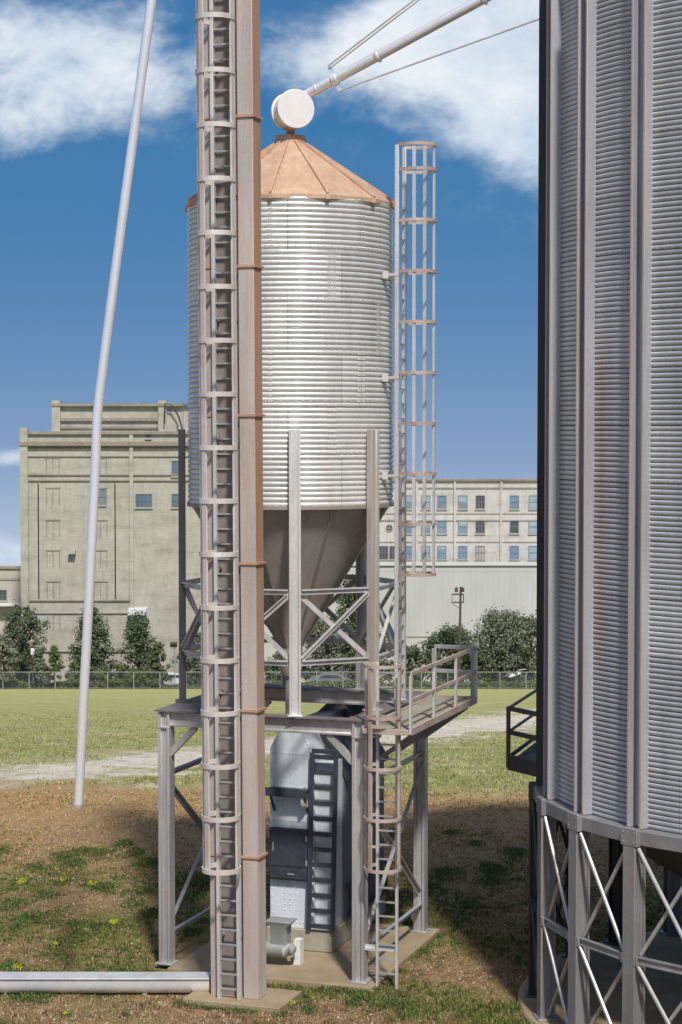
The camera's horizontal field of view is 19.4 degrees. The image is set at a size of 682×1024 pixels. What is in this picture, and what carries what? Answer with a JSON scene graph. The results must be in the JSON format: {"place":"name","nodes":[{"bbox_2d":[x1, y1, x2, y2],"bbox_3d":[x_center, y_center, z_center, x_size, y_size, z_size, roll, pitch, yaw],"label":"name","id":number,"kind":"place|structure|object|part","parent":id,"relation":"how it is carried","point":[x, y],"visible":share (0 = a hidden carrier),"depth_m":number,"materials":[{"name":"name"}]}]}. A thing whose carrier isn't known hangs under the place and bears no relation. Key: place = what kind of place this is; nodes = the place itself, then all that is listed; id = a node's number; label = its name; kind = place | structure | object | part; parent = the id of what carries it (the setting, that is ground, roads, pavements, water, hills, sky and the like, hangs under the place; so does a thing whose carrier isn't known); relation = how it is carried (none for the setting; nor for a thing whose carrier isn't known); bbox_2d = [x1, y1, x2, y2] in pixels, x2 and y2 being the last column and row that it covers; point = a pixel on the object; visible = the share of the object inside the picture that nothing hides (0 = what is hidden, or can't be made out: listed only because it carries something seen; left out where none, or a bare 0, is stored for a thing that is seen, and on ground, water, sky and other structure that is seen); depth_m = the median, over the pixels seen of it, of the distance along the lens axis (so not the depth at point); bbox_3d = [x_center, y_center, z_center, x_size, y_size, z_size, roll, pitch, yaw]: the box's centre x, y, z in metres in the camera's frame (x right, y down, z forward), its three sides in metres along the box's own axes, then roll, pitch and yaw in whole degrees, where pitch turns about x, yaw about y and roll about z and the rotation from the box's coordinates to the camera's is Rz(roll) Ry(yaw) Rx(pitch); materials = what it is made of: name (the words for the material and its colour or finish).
{"place":"outdoors","nodes":[
{"label":"outdoors","id":0,"kind":"place"},
{"bbox_2d":[0,0,538,564],"label":"sky","id":1,"kind":"structure","parent":0,"point":[68,68],"materials":[{"name":"blue"}]},
{"bbox_2d":[0,688,681,1023],"bbox_3d":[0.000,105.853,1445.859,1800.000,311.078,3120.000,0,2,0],"label":"ground","id":2,"kind":"structure","parent":0,"point":[120,702],"depth_m":61.83,"materials":[{"name":"brown soil"}]},
{"bbox_2d":[0,632,19,688],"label":"tree","id":3,"kind":"object","parent":2,"relation":"on","point":[7,654],"visible":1,"depth_m":198.44,"materials":[{"name":"green plant"}]},
{"bbox_2d":[0,565,20,675],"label":"cream building","id":4,"kind":"structure","parent":2,"relation":"on","point":[10,583],"depth_m":226.58,"materials":[{"name":"brick"}]},
{"bbox_2d":[0,590,7,601],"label":"window","id":5,"kind":"structure","parent":4,"relation":"in","point":[3,593],"depth_m":226.57,"materials":[{"name":"grey glass"}]},
{"bbox_2d":[0,599,50,680],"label":"tree","id":6,"kind":"object","parent":2,"relation":"on","point":[24,650],"visible":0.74,"depth_m":205.35,"materials":[{"name":"green plant"}]},
{"bbox_2d":[31,648,34,683],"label":"lamp","id":7,"kind":"object","parent":2,"relation":"on","point":[32,651],"visible":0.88,"depth_m":201.22,"materials":[{"name":"metal"}]},
{"bbox_2d":[30,644,47,688],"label":"tree","id":8,"kind":"object","parent":2,"relation":"on","point":[38,661],"visible":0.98,"depth_m":199.63,"materials":[{"name":"green plant"}]},
{"bbox_2d":[44,644,64,688],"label":"tree","id":9,"kind":"object","parent":2,"relation":"on","point":[54,654],"visible":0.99,"depth_m":199.59,"materials":[{"name":"green plant"}]},
{"bbox_2d":[63,660,80,688],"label":"bush","id":10,"kind":"object","parent":2,"relation":"on","point":[72,677],"visible":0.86,"depth_m":199.37,"materials":[{"name":"green plant"}]},
{"bbox_2d":[66,601,129,681],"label":"tree","id":11,"kind":"object","parent":2,"relation":"on","point":[96,661],"visible":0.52,"depth_m":205.20,"materials":[{"name":"green plant"}]},
{"bbox_2d":[0,972,210,995],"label":"screw conveyor","id":12,"kind":"object","parent":2,"relation":"on","point":[107,982],"visible":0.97,"depth_m":42.61,"materials":[{"name":"metal"}]},
{"bbox_2d":[97,667,115,688],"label":"bush","id":13,"kind":"object","parent":2,"relation":"on","point":[105,670],"visible":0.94,"depth_m":199.66,"materials":[{"name":"green plant"}]},
{"bbox_2d":[19,401,200,684],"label":"brick warehouse","id":14,"kind":"structure","parent":2,"relation":"on","point":[137,558],"depth_m":210.32,"materials":[{"name":"brick"}]},
{"bbox_2d":[98,489,106,505],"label":"window","id":15,"kind":"structure","parent":14,"relation":"in","point":[103,491],"depth_m":210.11,"materials":[{"name":"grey glass"}]},
{"bbox_2d":[135,494,152,508],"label":"window","id":16,"kind":"structure","parent":14,"relation":"in","point":[143,501],"depth_m":210.11,"materials":[{"name":"blue glass"}]},
{"bbox_2d":[145,434,151,439],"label":"window","id":17,"kind":"structure","parent":14,"relation":"in","point":[148,436],"depth_m":209.75,"materials":[{"name":"grey glass"}]},
{"bbox_2d":[171,494,177,508],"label":"window","id":18,"kind":"structure","parent":14,"relation":"in","point":[174,496],"depth_m":210.11,"materials":[{"name":"blue glass"}]},
{"bbox_2d":[171,461,177,477],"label":"window","id":19,"kind":"structure","parent":14,"relation":"in","point":[174,464],"depth_m":209.95,"materials":[{"name":"blue glass"}]},
{"bbox_2d":[113,664,128,688],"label":"bush","id":20,"kind":"object","parent":2,"relation":"on","point":[118,676],"visible":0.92,"depth_m":199.72,"materials":[{"name":"green plant"}]},
{"bbox_2d":[125,667,141,688],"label":"bush","id":21,"kind":"object","parent":2,"relation":"on","point":[136,674],"visible":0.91,"depth_m":199.60,"materials":[{"name":"green plant"}]},
{"bbox_2d":[115,609,164,681],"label":"tree","id":22,"kind":"object","parent":2,"relation":"on","point":[136,635],"visible":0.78,"depth_m":204.08,"materials":[{"name":"green plant"}]},
{"bbox_2d":[137,666,152,688],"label":"bush","id":23,"kind":"object","parent":2,"relation":"on","point":[145,684],"visible":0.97,"depth_m":199.72,"materials":[{"name":"green plant"}]},
{"bbox_2d":[143,641,172,688],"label":"tree","id":24,"kind":"object","parent":2,"relation":"on","point":[156,665],"visible":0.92,"depth_m":200.50,"materials":[{"name":"green plant"}]},
{"bbox_2d":[170,642,176,684],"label":"flood lamp","id":25,"kind":"object","parent":2,"relation":"on","point":[173,644],"visible":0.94,"depth_m":203.73,"materials":[{"name":"metal"}]},
{"bbox_2d":[170,631,200,684],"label":"tree","id":26,"kind":"object","parent":2,"relation":"on","point":[194,662],"visible":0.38,"depth_m":206.19,"materials":[{"name":"green plant"}]},
{"bbox_2d":[183,988,301,1013],"bbox_3d":[-2.100,10.488,42.438,2.200,0.410,1.360,1,3,19],"label":"concrete footing","id":27,"kind":"object","parent":2,"relation":"on","point":[275,1000],"visible":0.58,"depth_m":42.01,"materials":[{"name":"beige concrete"}]},
{"bbox_2d":[195,0,267,1000],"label":"elevator leg","id":28,"kind":"object","parent":27,"relation":"on","point":[229,338],"visible":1,"depth_m":41.64,"materials":[{"name":"paint"}]},
{"bbox_2d":[73,0,155,807],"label":"loadout spout","id":29,"kind":"object","parent":28,"relation":"attached to","point":[100,390],"visible":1,"depth_m":40.87,"materials":[{"name":"metal"}]},
{"bbox_2d":[0,672,528,688],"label":"chain link fence","id":30,"kind":"object","parent":2,"relation":"on","point":[316,683],"visible":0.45,"depth_m":197.90,"materials":[{"name":"metal"}]},
{"bbox_2d":[0,712,535,808],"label":"field grass","id":31,"kind":"structure","parent":2,"relation":"on","point":[198,771],"depth_m":86.46,"materials":[{"name":"green plant"}]},
{"bbox_2d":[0,678,535,688],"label":"undergrowth","id":32,"kind":"object","parent":2,"relation":"on","point":[504,684],"visible":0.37,"depth_m":201.06,"materials":[{"name":"green plant"}]},
{"bbox_2d":[0,827,559,1019],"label":"weed clumps","id":33,"kind":"object","parent":2,"relation":"on","point":[38,996],"visible":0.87,"depth_m":49.67,"materials":[{"name":"green plant"}]},
{"bbox_2d":[264,651,313,682],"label":"tree","id":34,"kind":"object","parent":2,"relation":"on","point":[274,671],"visible":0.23,"depth_m":205.78,"materials":[{"name":"green plant"}]},
{"bbox_2d":[167,914,439,991],"bbox_3d":[-0.750,10.327,46.295,4.810,0.400,5.360,1,3,19],"label":"concrete pad","id":35,"kind":"object","parent":2,"relation":"on","point":[318,969],"visible":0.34,"depth_m":44.92,"materials":[{"name":"beige concrete"}]},
{"bbox_2d":[266,916,303,964],"bbox_3d":[-1.436,9.682,44.859,1.040,1.052,0.629,1,3,19],"label":"inlet chute","id":36,"kind":"object","parent":35,"relation":"on","point":[279,944],"visible":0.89,"depth_m":44.60,"materials":[{"name":"white paint"}]},
{"bbox_2d":[154,644,477,989],"bbox_3d":[-0.568,6.666,45.768,6.145,7.120,5.591,1,3,19],"label":"support frame","id":37,"kind":"object","parent":35,"relation":"on","point":[417,718],"visible":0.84,"depth_m":44.55,"materials":[{"name":"metal"}]},
{"bbox_2d":[175,134,436,716],"bbox_3d":[-1.127,-1.957,45.790,5.058,13.290,5.210,-1,3,-26],"label":"hopper bin","id":38,"kind":"object","parent":37,"relation":"on","point":[329,276],"visible":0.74,"depth_m":44.14,"materials":[{"name":"metal"}]},
{"bbox_2d":[271,0,538,133],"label":"feed spout","id":39,"kind":"object","parent":38,"relation":"attached to","point":[292,110],"visible":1,"depth_m":44.73,"materials":[{"name":"metal"}]},
{"bbox_2d":[265,687,388,952],"bbox_3d":[-0.106,7.249,47.816,2.200,5.620,4.640,1,3,19],"label":"grinding machine","id":40,"kind":"object","parent":35,"relation":"on","point":[308,791],"visible":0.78,"depth_m":46.09,"materials":[{"name":"metal"}]},
{"bbox_2d":[303,615,355,675],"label":"tree","id":41,"kind":"object","parent":2,"relation":"on","point":[321,628],"visible":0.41,"depth_m":209.86,"materials":[{"name":"green plant"}]},
{"bbox_2d":[0,789,681,1023],"bbox_3d":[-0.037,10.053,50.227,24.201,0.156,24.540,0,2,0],"label":"grass","id":42,"kind":"structure","parent":2,"relation":"on","point":[269,911],"depth_m":49.86,"materials":[{"name":"green plant"}]},
{"bbox_2d":[331,570,355,678],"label":"tree","id":43,"kind":"object","parent":2,"relation":"on","point":[349,601],"visible":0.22,"depth_m":211.70,"materials":[{"name":"green plant"}]},
{"bbox_2d":[348,631,393,683],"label":"tree","id":44,"kind":"object","parent":2,"relation":"on","point":[384,663],"visible":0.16,"depth_m":206.03,"materials":[{"name":"green plant"}]},
{"bbox_2d":[264,562,536,682],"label":"metal shed","id":45,"kind":"structure","parent":2,"relation":"on","point":[431,607],"depth_m":222.60,"materials":[{"name":"metal"}]},
{"bbox_2d":[388,643,430,681],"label":"tree","id":46,"kind":"object","parent":2,"relation":"on","point":[414,654],"visible":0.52,"depth_m":205.34,"materials":[{"name":"green plant"}]},
{"bbox_2d":[416,622,474,682],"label":"tree","id":47,"kind":"object","parent":2,"relation":"on","point":[448,634],"visible":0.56,"depth_m":208.00,"materials":[{"name":"green plant"}]},
{"bbox_2d":[355,479,536,561],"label":"factory building","id":48,"kind":"structure","parent":2,"relation":"on","point":[485,520],"depth_m":236.24,"materials":[{"name":"concrete"}]},
{"bbox_2d":[379,546,388,560],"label":"window","id":49,"kind":"structure","parent":48,"relation":"in","point":[383,550],"depth_m":236.40,"materials":[{"name":"grey glass"}]},
{"bbox_2d":[385,524,392,531],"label":"round window","id":50,"kind":"structure","parent":48,"relation":"in","point":[389,527],"depth_m":236.23,"materials":[{"name":"glass"}]},
{"bbox_2d":[389,546,393,560],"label":"window","id":51,"kind":"structure","parent":48,"relation":"in","point":[391,548],"depth_m":236.34,"materials":[{"name":"grey glass"}]},
{"bbox_2d":[406,495,411,509],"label":"window","id":52,"kind":"structure","parent":48,"relation":"in","point":[408,497],"depth_m":236.11,"materials":[{"name":"blue glass"}]},
{"bbox_2d":[406,526,411,534],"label":"window","id":53,"kind":"structure","parent":48,"relation":"in","point":[408,528],"depth_m":236.29,"materials":[{"name":"blue glass"}]},
{"bbox_2d":[406,546,411,560],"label":"window","id":54,"kind":"structure","parent":48,"relation":"in","point":[408,548],"depth_m":236.40,"materials":[{"name":"blue glass"}]},
{"bbox_2d":[420,495,430,509],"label":"window","id":55,"kind":"structure","parent":48,"relation":"in","point":[427,496],"depth_m":236.11,"materials":[{"name":"blue glass"}]},
{"bbox_2d":[420,521,430,534],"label":"window","id":56,"kind":"structure","parent":48,"relation":"in","point":[427,527],"depth_m":236.23,"materials":[{"name":"blue glass"}]},
{"bbox_2d":[420,546,430,560],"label":"window","id":57,"kind":"structure","parent":48,"relation":"in","point":[427,547],"depth_m":236.34,"materials":[{"name":"blue glass"}]},
{"bbox_2d":[436,546,446,560],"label":"window","id":58,"kind":"structure","parent":48,"relation":"in","point":[441,550],"depth_m":236.34,"materials":[{"name":"blue glass"}]},
{"bbox_2d":[437,495,446,509],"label":"window","id":59,"kind":"structure","parent":48,"relation":"in","point":[441,499],"depth_m":236.11,"materials":[{"name":"blue glass"}]},
{"bbox_2d":[437,521,446,534],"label":"window","id":60,"kind":"structure","parent":48,"relation":"in","point":[441,525],"depth_m":236.23,"materials":[{"name":"blue glass"}]},
{"bbox_2d":[457,521,467,534],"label":"window","id":61,"kind":"structure","parent":48,"relation":"in","point":[462,525],"depth_m":236.23,"materials":[{"name":"blue glass"}]},
{"bbox_2d":[457,546,467,560],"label":"window","id":62,"kind":"structure","parent":48,"relation":"in","point":[462,550],"depth_m":236.40,"materials":[{"name":"blue glass"}]},
{"bbox_2d":[458,495,467,509],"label":"window","id":63,"kind":"structure","parent":48,"relation":"in","point":[462,499],"depth_m":236.11,"materials":[{"name":"blue glass"}]},
{"bbox_2d":[475,546,484,560],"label":"window","id":64,"kind":"structure","parent":48,"relation":"in","point":[480,550],"depth_m":236.40,"materials":[{"name":"beige glass"}]},
{"bbox_2d":[475,495,485,509],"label":"window","id":65,"kind":"structure","parent":48,"relation":"in","point":[480,499],"depth_m":236.11,"materials":[{"name":"grey glass"}]},
{"bbox_2d":[475,521,485,534],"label":"window","id":66,"kind":"structure","parent":48,"relation":"in","point":[480,525],"depth_m":236.23,"materials":[{"name":"grey glass"}]},
{"bbox_2d":[509,495,519,509],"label":"window","id":67,"kind":"structure","parent":48,"relation":"in","point":[514,499],"depth_m":236.11,"materials":[{"name":"blue glass"}]},
{"bbox_2d":[509,521,519,534],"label":"window","id":68,"kind":"structure","parent":48,"relation":"in","point":[514,525],"depth_m":236.23,"materials":[{"name":"grey glass"}]},
{"bbox_2d":[509,546,519,560],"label":"window","id":69,"kind":"structure","parent":48,"relation":"in","point":[514,550],"depth_m":236.40,"materials":[{"name":"blue glass"}]},
{"bbox_2d":[528,495,536,509],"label":"window","id":70,"kind":"structure","parent":48,"relation":"in","point":[532,498],"depth_m":236.11,"materials":[{"name":"blue glass"}]},
{"bbox_2d":[528,521,536,534],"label":"window","id":71,"kind":"structure","parent":48,"relation":"in","point":[532,524],"depth_m":236.23,"materials":[{"name":"blue glass"}]},
{"bbox_2d":[528,546,536,560],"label":"window","id":72,"kind":"structure","parent":48,"relation":"in","point":[532,549],"depth_m":236.40,"materials":[{"name":"blue glass"}]},
{"bbox_2d":[451,586,463,681],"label":"utility pole","id":73,"kind":"object","parent":2,"relation":"on","point":[460,594],"visible":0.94,"depth_m":203.54,"materials":[{"name":"grey wood"}]},
{"bbox_2d":[462,646,498,685],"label":"tree","id":74,"kind":"object","parent":2,"relation":"on","point":[483,657],"visible":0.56,"depth_m":204.12,"materials":[{"name":"green plant"}]},
{"bbox_2d":[461,603,535,681],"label":"tree","id":75,"kind":"object","parent":2,"relation":"on","point":[495,630],"visible":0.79,"depth_m":205.17,"materials":[{"name":"green plant"}]},
{"bbox_2d":[503,669,525,676],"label":"car","id":76,"kind":"object","parent":2,"relation":"on","point":[516,673],"visible":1,"depth_m":105.40,"materials":[{"name":"white metal"}]},
{"bbox_2d":[506,610,536,686],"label":"tree","id":77,"kind":"object","parent":2,"relation":"on","point":[531,621],"visible":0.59,"depth_m":205.05,"materials":[{"name":"green plant"}]},
{"bbox_2d":[518,928,681,1023],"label":"round concrete base","id":78,"kind":"object","parent":2,"relation":"on","point":[664,985],"visible":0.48,"depth_m":43.00,"materials":[{"name":"grey concrete"}]},
{"bbox_2d":[506,0,681,1023],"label":"grain silo","id":79,"kind":"object","parent":78,"relation":"on","point":[601,755],"visible":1,"depth_m":38.26,"materials":[{"name":"metal"}]},
{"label":"yard pavement","id":80,"kind":"structure","parent":0,"visible":0},
{"bbox_2d":[9,673,50,682],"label":"parked car","id":81,"kind":"object","parent":80,"relation":"on","point":[26,677],"visible":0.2,"depth_m":207.09,"materials":[{"name":"black paint"}]},
{"bbox_2d":[162,672,193,684],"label":"parked car","id":82,"kind":"object","parent":80,"relation":"on","point":[176,679],"visible":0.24,"depth_m":207.09,"materials":[{"name":"white paint"}]},
{"bbox_2d":[309,672,351,681],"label":"parked car","id":83,"kind":"object","parent":80,"relation":"on","point":[333,676],"visible":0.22,"depth_m":206.08,"materials":[{"name":"paint"}]},
{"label":"side window","id":84,"kind":"part","parent":83,"relation":"part of","materials":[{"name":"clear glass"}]}
]}

